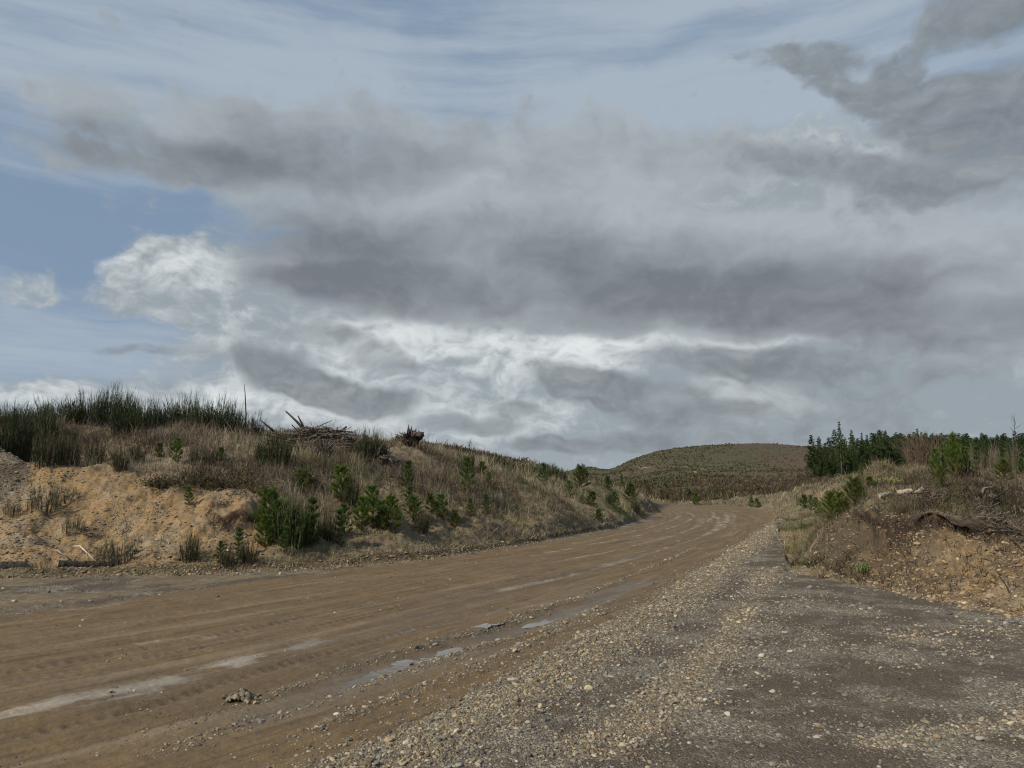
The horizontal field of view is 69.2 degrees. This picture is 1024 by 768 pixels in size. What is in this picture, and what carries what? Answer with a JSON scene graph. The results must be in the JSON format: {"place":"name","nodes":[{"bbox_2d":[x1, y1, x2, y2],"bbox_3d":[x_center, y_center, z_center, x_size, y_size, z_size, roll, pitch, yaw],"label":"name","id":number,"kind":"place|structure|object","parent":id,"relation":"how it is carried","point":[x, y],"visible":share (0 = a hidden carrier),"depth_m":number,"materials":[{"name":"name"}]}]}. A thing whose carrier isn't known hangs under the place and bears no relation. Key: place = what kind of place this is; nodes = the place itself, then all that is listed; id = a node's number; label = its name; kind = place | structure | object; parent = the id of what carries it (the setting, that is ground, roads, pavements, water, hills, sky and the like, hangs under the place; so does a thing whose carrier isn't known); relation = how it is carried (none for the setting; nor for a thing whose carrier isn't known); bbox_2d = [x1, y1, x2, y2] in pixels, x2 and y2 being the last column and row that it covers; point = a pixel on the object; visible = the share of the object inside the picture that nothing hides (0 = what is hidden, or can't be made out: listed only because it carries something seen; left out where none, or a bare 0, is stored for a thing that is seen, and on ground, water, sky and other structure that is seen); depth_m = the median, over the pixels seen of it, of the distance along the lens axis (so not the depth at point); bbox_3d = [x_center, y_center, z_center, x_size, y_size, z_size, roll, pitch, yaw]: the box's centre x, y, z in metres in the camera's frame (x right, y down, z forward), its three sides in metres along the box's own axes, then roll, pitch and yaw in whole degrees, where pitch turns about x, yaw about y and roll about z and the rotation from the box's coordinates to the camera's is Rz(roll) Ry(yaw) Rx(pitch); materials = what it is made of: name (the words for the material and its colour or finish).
{"place":"outdoors","nodes":[
{"label":"outdoors","id":0,"kind":"place"},
{"bbox_2d":[0,448,777,767],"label":"dirt road","id":1,"kind":"structure","parent":0,"point":[207,632],"depth_m":7.95,"materials":[{"name":"soil"}]},
{"bbox_2d":[221,687,262,704],"bbox_3d":[-2.122,2.452,5.844,0.366,0.115,0.277,0,-8,0],"label":"gravel clod","id":2,"kind":"object","parent":1,"relation":"on","point":[240,693],"visible":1,"depth_m":5.82,"materials":[{"name":"stone"}]},
{"bbox_2d":[332,659,415,691],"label":"puddle","id":3,"kind":"object","parent":1,"relation":"on","point":[399,665],"visible":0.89,"depth_m":6.83,"materials":[{"name":"grey liquid"}]},
{"bbox_2d":[412,647,462,664],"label":"puddle","id":4,"kind":"object","parent":1,"relation":"on","point":[444,652],"visible":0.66,"depth_m":7.77,"materials":[{"name":"grey liquid"}]},
{"bbox_2d":[0,423,1023,767],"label":"ground","id":5,"kind":"structure","parent":0,"point":[118,483],"depth_m":14.97,"materials":[{"name":"soil"}]},
{"bbox_2d":[0,561,26,568],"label":"log","id":6,"kind":"object","parent":5,"relation":"on","point":[4,564],"visible":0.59,"depth_m":14.26,"materials":[{"name":"wood"}]},
{"bbox_2d":[0,397,33,432],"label":"broom shrub","id":7,"kind":"object","parent":5,"relation":"on","point":[17,413],"visible":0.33,"depth_m":22.97,"materials":[{"name":"green plant"}]},
{"bbox_2d":[0,405,39,453],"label":"broom shrub","id":8,"kind":"object","parent":5,"relation":"on","point":[4,432],"visible":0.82,"depth_m":19.46,"materials":[{"name":"green plant"}]},
{"bbox_2d":[1,411,56,462],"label":"broom shrub","id":9,"kind":"object","parent":5,"relation":"on","point":[22,454],"visible":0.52,"depth_m":19.64,"materials":[{"name":"green plant"}]},
{"bbox_2d":[29,394,55,420],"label":"broom shrub","id":10,"kind":"object","parent":5,"relation":"on","point":[46,408],"visible":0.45,"depth_m":24.22,"materials":[{"name":"green plant"}]},
{"bbox_2d":[25,480,63,514],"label":"dry tuft","id":11,"kind":"object","parent":5,"relation":"on","point":[48,500],"visible":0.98,"depth_m":16.81,"materials":[{"name":"beige plant"}]},
{"bbox_2d":[31,401,63,439],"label":"broom shrub","id":12,"kind":"object","parent":5,"relation":"on","point":[43,423],"visible":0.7,"depth_m":22.65,"materials":[{"name":"green plant"}]},
{"bbox_2d":[29,415,68,468],"bbox_3d":[-11.540,1.421,18.558,0.870,1.427,0.757,5,-10,-34],"label":"broom shrub","id":13,"kind":"object","parent":5,"relation":"on","point":[51,455],"visible":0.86,"depth_m":18.43,"materials":[{"name":"green plant"}]},
{"bbox_2d":[53,424,82,465],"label":"broom shrub","id":14,"kind":"object","parent":5,"relation":"on","point":[64,457],"visible":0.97,"depth_m":18.63,"materials":[{"name":"green plant"}]},
{"bbox_2d":[59,391,86,423],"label":"broom shrub","id":15,"kind":"object","parent":5,"relation":"on","point":[69,414],"visible":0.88,"depth_m":24.39,"materials":[{"name":"green plant"}]},
{"bbox_2d":[61,511,85,534],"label":"dry tuft","id":16,"kind":"object","parent":5,"relation":"on","point":[68,526],"visible":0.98,"depth_m":16.17,"materials":[{"name":"beige plant"}]},
{"bbox_2d":[67,386,97,423],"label":"broom shrub","id":17,"kind":"object","parent":5,"relation":"on","point":[83,406],"visible":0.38,"depth_m":24.71,"materials":[{"name":"green plant"}]},
{"bbox_2d":[57,560,119,567],"bbox_3d":[-8.290,3.533,14.561,1.077,0.204,0.194,4,-9,-24],"label":"log","id":18,"kind":"object","parent":5,"relation":"on","point":[69,563],"visible":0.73,"depth_m":14.47,"materials":[{"name":"brown wood"}]},
{"bbox_2d":[84,435,106,464],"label":"broom shrub","id":19,"kind":"object","parent":5,"relation":"on","point":[93,452],"visible":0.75,"depth_m":21.66,"materials":[{"name":"green plant"}]},
{"bbox_2d":[87,384,115,426],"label":"broom shrub","id":20,"kind":"object","parent":5,"relation":"on","point":[99,413],"visible":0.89,"depth_m":24.61,"materials":[{"name":"green plant"}]},
{"bbox_2d":[97,379,126,421],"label":"broom shrub","id":21,"kind":"object","parent":5,"relation":"on","point":[111,398],"visible":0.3,"depth_m":25.15,"materials":[{"name":"green plant"}]},
{"bbox_2d":[102,531,139,565],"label":"dry tuft","id":22,"kind":"object","parent":5,"relation":"on","point":[127,554],"visible":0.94,"depth_m":14.72,"materials":[{"name":"beige plant"}]},
{"bbox_2d":[110,435,131,472],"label":"broom shrub","id":23,"kind":"object","parent":5,"relation":"on","point":[118,457],"visible":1,"depth_m":18.68,"materials":[{"name":"green plant"}]},
{"bbox_2d":[108,387,142,435],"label":"broom shrub","id":24,"kind":"object","parent":5,"relation":"on","point":[130,414],"visible":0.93,"depth_m":23.94,"materials":[{"name":"green plant"}]},
{"bbox_2d":[129,432,146,464],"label":"broom shrub","id":25,"kind":"object","parent":5,"relation":"on","point":[138,455],"visible":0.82,"depth_m":21.26,"materials":[{"name":"green plant"}]},
{"bbox_2d":[132,393,163,429],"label":"broom shrub","id":26,"kind":"object","parent":5,"relation":"on","point":[147,419],"visible":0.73,"depth_m":25.00,"materials":[{"name":"green plant"}]},
{"bbox_2d":[128,470,194,488],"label":"bush","id":27,"kind":"object","parent":5,"relation":"on","point":[152,484],"visible":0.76,"depth_m":17.95,"materials":[{"name":"brown plant"}]},
{"bbox_2d":[159,394,186,427],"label":"broom shrub","id":28,"kind":"object","parent":5,"relation":"on","point":[168,414],"visible":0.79,"depth_m":25.22,"materials":[{"name":"green plant"}]},
{"bbox_2d":[167,437,183,459],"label":"young pine","id":29,"kind":"object","parent":5,"relation":"on","point":[177,446],"visible":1,"depth_m":21.14,"materials":[{"name":"green plant"}]},
{"bbox_2d":[149,462,211,486],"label":"bush","id":30,"kind":"object","parent":5,"relation":"on","point":[181,482],"visible":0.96,"depth_m":17.89,"materials":[{"name":"brown plant"}]},
{"bbox_2d":[169,388,199,422],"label":"broom shrub","id":31,"kind":"object","parent":5,"relation":"on","point":[184,402],"visible":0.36,"depth_m":25.82,"materials":[{"name":"green plant"}]},
{"bbox_2d":[177,530,201,563],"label":"broom shrub","id":32,"kind":"object","parent":5,"relation":"on","point":[193,552],"visible":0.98,"depth_m":14.93,"materials":[{"name":"green plant"}]},
{"bbox_2d":[188,443,204,464],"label":"broom shrub","id":33,"kind":"object","parent":5,"relation":"on","point":[196,454],"visible":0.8,"depth_m":20.87,"materials":[{"name":"green plant"}]},
{"bbox_2d":[183,391,210,428],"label":"broom shrub","id":34,"kind":"object","parent":5,"relation":"on","point":[196,414],"visible":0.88,"depth_m":25.36,"materials":[{"name":"green plant"}]},
{"bbox_2d":[173,455,227,486],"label":"bush","id":35,"kind":"object","parent":5,"relation":"on","point":[194,479],"visible":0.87,"depth_m":18.21,"materials":[{"name":"brown plant"}]},
{"bbox_2d":[205,387,235,433],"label":"broom shrub","id":36,"kind":"object","parent":5,"relation":"on","point":[218,418],"visible":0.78,"depth_m":25.52,"materials":[{"name":"green plant"}]},
{"bbox_2d":[195,463,256,488],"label":"bush","id":37,"kind":"object","parent":5,"relation":"on","point":[223,483],"visible":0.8,"depth_m":18.33,"materials":[{"name":"brown plant"}]},
{"bbox_2d":[218,546,239,566],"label":"broom shrub","id":38,"kind":"object","parent":5,"relation":"on","point":[227,559],"visible":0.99,"depth_m":14.78,"materials":[{"name":"green plant"}]},
{"bbox_2d":[229,402,249,432],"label":"broom shrub","id":39,"kind":"object","parent":5,"relation":"on","point":[239,415],"visible":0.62,"depth_m":25.75,"materials":[{"name":"green plant"}]},
{"bbox_2d":[219,453,274,488],"bbox_3d":[-6.704,2.247,18.861,1.394,1.013,1.460,-7,-10,40],"label":"bush","id":40,"kind":"object","parent":5,"relation":"on","point":[241,475],"visible":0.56,"depth_m":18.76,"materials":[{"name":"brown plant"}]},
{"bbox_2d":[238,536,258,565],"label":"broom shrub","id":41,"kind":"object","parent":5,"relation":"on","point":[247,557],"visible":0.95,"depth_m":14.99,"materials":[{"name":"green plant"}]},
{"bbox_2d":[215,458,293,494],"bbox_3d":[-6.307,2.289,18.293,1.598,0.969,1.680,-4,-9,28],"label":"bush","id":42,"kind":"object","parent":5,"relation":"on","point":[251,485],"visible":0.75,"depth_m":18.15,"materials":[{"name":"brown plant"}]},
{"bbox_2d":[246,411,266,437],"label":"broom shrub","id":43,"kind":"object","parent":5,"relation":"on","point":[253,424],"visible":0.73,"depth_m":26.20,"materials":[{"name":"green plant"}]},
{"bbox_2d":[252,514,275,547],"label":"young pine","id":44,"kind":"object","parent":5,"relation":"on","point":[263,541],"visible":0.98,"depth_m":15.84,"materials":[{"name":"green plant"}]},
{"bbox_2d":[248,483,289,532],"bbox_3d":[-5.298,2.786,16.316,0.812,1.253,0.988,-5,-10,34],"label":"young pine","id":45,"kind":"object","parent":5,"relation":"on","point":[269,493],"visible":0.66,"depth_m":16.20,"materials":[{"name":"green plant"}]},
{"bbox_2d":[253,424,294,466],"bbox_3d":[-7.141,1.817,22.216,1.251,1.425,1.263,5,-10,-34],"label":"broom shrub","id":46,"kind":"object","parent":5,"relation":"on","point":[275,455],"visible":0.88,"depth_m":22.00,"materials":[{"name":"green plant"}]},
{"bbox_2d":[278,525,290,553],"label":"young pine","id":47,"kind":"object","parent":5,"relation":"on","point":[285,541],"visible":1,"depth_m":15.59,"materials":[{"name":"green plant"}]},
{"bbox_2d":[261,483,317,548],"bbox_3d":[-4.933,2.823,16.232,1.122,1.650,1.366,-1,-8,10],"label":"broom shrub","id":48,"kind":"object","parent":5,"relation":"on","point":[279,527],"visible":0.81,"depth_m":16.05,"materials":[{"name":"green plant"}]},
{"bbox_2d":[284,492,317,544],"bbox_3d":[-4.712,2.946,16.534,0.809,1.342,0.773,1,-8,-7],"label":"broom shrub","id":49,"kind":"object","parent":5,"relation":"on","point":[306,531],"visible":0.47,"depth_m":16.37,"materials":[{"name":"green plant"}]},
{"bbox_2d":[290,467,321,491],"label":"young pine","id":50,"kind":"object","parent":5,"relation":"on","point":[306,470],"visible":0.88,"depth_m":19.64,"materials":[{"name":"green plant"}]},
{"bbox_2d":[280,451,333,487],"bbox_3d":[-5.498,2.326,19.915,1.685,1.118,1.603,0,-8,2],"label":"bush","id":51,"kind":"object","parent":5,"relation":"on","point":[318,481],"visible":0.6,"depth_m":19.86,"materials":[{"name":"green plant"}]},
{"bbox_2d":[303,495,325,544],"bbox_3d":[-4.434,3.039,16.490,0.539,1.248,0.574,1,-8,1],"label":"young pine","id":52,"kind":"object","parent":5,"relation":"on","point":[313,501],"visible":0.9,"depth_m":16.46,"materials":[{"name":"green plant"}]},
{"bbox_2d":[245,415,399,463],"bbox_3d":[-6.523,1.870,25.779,5.480,1.955,3.410,0,-8,0],"label":"branch heap","id":53,"kind":"object","parent":5,"relation":"on","point":[325,432],"visible":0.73,"depth_m":25.24,"materials":[{"name":"brown plant"}]},
{"bbox_2d":[314,500,336,542],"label":"broom shrub","id":54,"kind":"object","parent":5,"relation":"on","point":[324,525],"visible":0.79,"depth_m":17.08,"materials":[{"name":"green plant"}]},
{"bbox_2d":[331,509,345,545],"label":"young pine","id":55,"kind":"object","parent":5,"relation":"on","point":[339,523],"visible":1,"depth_m":16.78,"materials":[{"name":"green plant"}]},
{"bbox_2d":[329,463,356,502],"bbox_3d":[-4.364,2.577,19.217,0.847,1.173,0.720,3,-9,-21],"label":"young pine","id":56,"kind":"object","parent":5,"relation":"on","point":[338,478],"visible":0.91,"depth_m":19.12,"materials":[{"name":"green plant"}]},
{"bbox_2d":[340,502,354,532],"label":"young pine","id":57,"kind":"object","parent":5,"relation":"on","point":[344,506],"visible":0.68,"depth_m":17.38,"materials":[{"name":"green plant"}]},
{"bbox_2d":[339,462,361,510],"bbox_3d":[-4.177,2.638,19.130,0.659,1.242,0.757,3,-9,-22],"label":"young pine","id":58,"kind":"object","parent":5,"relation":"on","point":[353,499],"visible":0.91,"depth_m":18.99,"materials":[{"name":"green plant"}]},
{"bbox_2d":[349,495,371,530],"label":"young pine","id":59,"kind":"object","parent":5,"relation":"on","point":[362,525],"visible":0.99,"depth_m":17.88,"materials":[{"name":"green plant"}]},
{"bbox_2d":[356,424,382,462],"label":"broom shrub","id":60,"kind":"object","parent":5,"relation":"on","point":[372,443],"visible":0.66,"depth_m":24.79,"materials":[{"name":"green plant"}]},
{"bbox_2d":[361,484,384,528],"bbox_3d":[-3.446,3.051,18.508,0.812,1.193,0.814,-5,-9,18],"label":"young pine","id":61,"kind":"object","parent":5,"relation":"on","point":[372,500],"visible":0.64,"depth_m":18.51,"materials":[{"name":"green plant"}]},
{"bbox_2d":[356,437,393,465],"bbox_3d":[-4.516,2.619,24.751,1.226,1.675,1.289,4,-9,-24],"label":"tree stump","id":62,"kind":"object","parent":5,"relation":"on","point":[384,456],"visible":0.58,"depth_m":24.75,"materials":[{"name":"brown wood"}]},
{"bbox_2d":[371,505,389,529],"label":"young pine","id":63,"kind":"object","parent":5,"relation":"on","point":[376,524],"visible":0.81,"depth_m":18.16,"materials":[{"name":"green plant"}]},
{"bbox_2d":[376,493,402,531],"bbox_3d":[-2.981,3.177,18.259,0.752,1.071,0.696,1,-8,-10],"label":"young pine","id":64,"kind":"object","parent":5,"relation":"on","point":[392,507],"visible":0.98,"depth_m":18.19,"materials":[{"name":"green plant"}]},
{"bbox_2d":[399,460,414,487],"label":"young pine","id":65,"kind":"object","parent":5,"relation":"on","point":[409,471],"visible":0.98,"depth_m":21.43,"materials":[{"name":"green plant"}]},
{"bbox_2d":[395,424,423,449],"bbox_3d":[-3.868,2.130,28.560,1.191,1.194,1.056,-7,-10,40],"label":"tree stump","id":66,"kind":"object","parent":5,"relation":"on","point":[410,437],"visible":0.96,"depth_m":28.41,"materials":[{"name":"brown wood"}]},
{"bbox_2d":[405,495,425,519],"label":"young pine","id":67,"kind":"object","parent":5,"relation":"on","point":[414,498],"visible":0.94,"depth_m":19.63,"materials":[{"name":"green plant"}]},
{"bbox_2d":[414,506,430,534],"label":"broom shrub","id":68,"kind":"object","parent":5,"relation":"on","point":[424,525],"visible":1,"depth_m":19.08,"materials":[{"name":"green plant"}]},
{"bbox_2d":[434,493,448,518],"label":"young pine","id":69,"kind":"object","parent":5,"relation":"on","point":[440,502],"visible":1,"depth_m":20.58,"materials":[{"name":"green plant"}]},
{"bbox_2d":[459,455,475,494],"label":"young pine","id":70,"kind":"object","parent":5,"relation":"on","point":[467,464],"visible":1,"depth_m":24.00,"materials":[{"name":"green plant"}]},
{"bbox_2d":[0,504,1023,767],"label":"loose gravel","id":71,"kind":"structure","parent":5,"relation":"on","point":[490,694],"depth_m":6.10,"materials":[{"name":"gravel"}]},
{"bbox_2d":[0,401,1023,609],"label":"dry grass","id":72,"kind":"structure","parent":5,"relation":"on","point":[817,524],"depth_m":21.99,"materials":[{"name":"plant"}]},
{"bbox_2d":[0,446,1023,619],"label":"bank rubble","id":73,"kind":"object","parent":5,"relation":"on","point":[989,594],"visible":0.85,"depth_m":14.56,"materials":[{"name":"soil"}]},
{"bbox_2d":[0,395,1023,613],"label":"dead brush","id":74,"kind":"object","parent":5,"relation":"on","point":[509,482],"visible":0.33,"depth_m":21.75,"materials":[{"name":"brown plant"}]},
{"bbox_2d":[571,463,590,487],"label":"young pine","id":75,"kind":"object","parent":5,"relation":"on","point":[581,473],"visible":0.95,"depth_m":36.35,"materials":[{"name":"green plant"}]},
{"bbox_2d":[621,482,638,502],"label":"young pine","id":76,"kind":"object","parent":5,"relation":"on","point":[629,490],"visible":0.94,"depth_m":40.56,"materials":[{"name":"green plant"}]},
{"bbox_2d":[505,542,1023,767],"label":"gravel yard","id":77,"kind":"structure","parent":5,"relation":"on","point":[872,677],"depth_m":6.03,"materials":[{"name":"gravel"}]},
{"bbox_2d":[815,488,840,519],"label":"young pine","id":78,"kind":"object","parent":5,"relation":"on","point":[829,500],"visible":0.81,"depth_m":16.72,"materials":[{"name":"green plant"}]},
{"bbox_2d":[833,490,850,512],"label":"young pine","id":79,"kind":"object","parent":5,"relation":"on","point":[840,502],"visible":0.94,"depth_m":16.23,"materials":[{"name":"green plant"}]},
{"bbox_2d":[840,474,869,504],"bbox_3d":[7.407,2.317,16.089,0.609,0.765,0.675,0,-8,3],"label":"young pine","id":80,"kind":"object","parent":5,"relation":"on","point":[852,483],"visible":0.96,"depth_m":16.05,"materials":[{"name":"green plant"}]},
{"bbox_2d":[888,429,945,467],"bbox_3d":[14.131,2.231,25.934,2.117,1.720,1.428,-3,-8,18],"label":"leafless bush","id":81,"kind":"object","parent":5,"relation":"on","point":[918,447],"visible":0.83,"depth_m":25.82,"materials":[{"name":"brown plant"}]},
{"bbox_2d":[858,477,977,504],"bbox_3d":[8.372,2.312,15.365,2.714,0.800,1.485,-1,-8,9],"label":"branch heap","id":82,"kind":"object","parent":5,"relation":"on","point":[934,489],"visible":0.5,"depth_m":15.21,"materials":[{"name":"brown wood"}]},
{"bbox_2d":[927,447,941,476],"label":"young pine","id":83,"kind":"object","parent":5,"relation":"on","point":[934,458],"visible":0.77,"depth_m":18.02,"materials":[{"name":"green plant"}]},
{"bbox_2d":[933,462,948,486],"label":"young pine","id":84,"kind":"object","parent":5,"relation":"on","point":[939,469],"visible":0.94,"depth_m":15.71,"materials":[{"name":"green plant"}]},
{"bbox_2d":[942,429,963,476],"bbox_3d":[10.601,1.699,17.796,0.455,1.256,0.517,-7,-11,41],"label":"young pine","id":85,"kind":"object","parent":5,"relation":"on","point":[955,449],"visible":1,"depth_m":17.78,"materials":[{"name":"green plant"}]},
{"bbox_2d":[961,446,972,474],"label":"young pine","id":86,"kind":"object","parent":5,"relation":"on","point":[966,463],"visible":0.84,"depth_m":17.95,"materials":[{"name":"green plant"}]},
{"bbox_2d":[926,495,1023,561],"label":"branch heap","id":87,"kind":"object","parent":5,"relation":"on","point":[1001,517],"visible":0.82,"depth_m":12.33,"materials":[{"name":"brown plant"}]},
{"bbox_2d":[965,484,1008,504],"bbox_3d":[9.169,2.291,14.488,0.930,0.678,0.961,0,-8,0],"label":"tree stump","id":88,"kind":"object","parent":5,"relation":"on","point":[984,492],"visible":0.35,"depth_m":14.47,"materials":[{"name":"grey wood"}]},
{"bbox_2d":[990,457,1017,479],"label":"young pine","id":89,"kind":"object","parent":5,"relation":"on","point":[1003,463],"visible":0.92,"depth_m":20.12,"materials":[{"name":"green plant"}]},
{"bbox_2d":[1006,443,1019,482],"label":"leafless sapling","id":90,"kind":"object","parent":5,"relation":"on","point":[1014,464],"visible":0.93,"depth_m":19.97,"materials":[{"name":"grey plant"}]},
{"bbox_2d":[0,0,1023,471],"label":"sky","id":91,"kind":"structure","parent":0,"point":[601,234],"materials":[{"name":"grey"}]},
{"bbox_2d":[568,444,834,495],"bbox_3d":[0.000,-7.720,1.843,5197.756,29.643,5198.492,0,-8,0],"label":"hills","id":92,"kind":"structure","parent":0,"point":[730,457],"depth_m":258.99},
{"bbox_2d":[284,429,1023,501],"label":"roadside scrub","id":93,"kind":"object","parent":92,"relation":"on","point":[686,494],"visible":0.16,"depth_m":130.47,"materials":[{"name":"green plant"}]},
{"bbox_2d":[565,443,852,489],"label":"hill scrub","id":94,"kind":"object","parent":92,"relation":"on","point":[692,470],"visible":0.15,"depth_m":236.54,"materials":[{"name":"green plant"}]},
{"bbox_2d":[803,435,820,477],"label":"conifer tree","id":95,"kind":"object","parent":92,"relation":"on","point":[812,458],"visible":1,"depth_m":147.21,"materials":[{"name":"green plant"}]},
{"bbox_2d":[816,449,831,477],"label":"conifer tree","id":96,"kind":"object","parent":92,"relation":"on","point":[823,463],"visible":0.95,"depth_m":146.98,"materials":[{"name":"green plant"}]},
{"bbox_2d":[828,448,839,476],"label":"conifer tree","id":97,"kind":"object","parent":92,"relation":"on","point":[833,466],"visible":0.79,"depth_m":150.55,"materials":[{"name":"green plant"}]},
{"bbox_2d":[834,421,848,473],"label":"conifer tree","id":98,"kind":"object","parent":92,"relation":"on","point":[840,456],"visible":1,"depth_m":147.56,"materials":[{"name":"green plant"}]},
{"bbox_2d":[861,439,875,470],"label":"conifer tree","id":99,"kind":"object","parent":92,"relation":"on","point":[867,456],"visible":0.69,"depth_m":147.34,"materials":[{"name":"green plant"}]},
{"bbox_2d":[870,433,882,460],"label":"conifer tree","id":100,"kind":"object","parent":92,"relation":"on","point":[875,450],"visible":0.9,"depth_m":150.85,"materials":[{"name":"green plant"}]},
{"bbox_2d":[873,430,896,465],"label":"conifer tree","id":101,"kind":"object","parent":92,"relation":"on","point":[878,439],"visible":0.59,"depth_m":154.33,"materials":[{"name":"green plant"}]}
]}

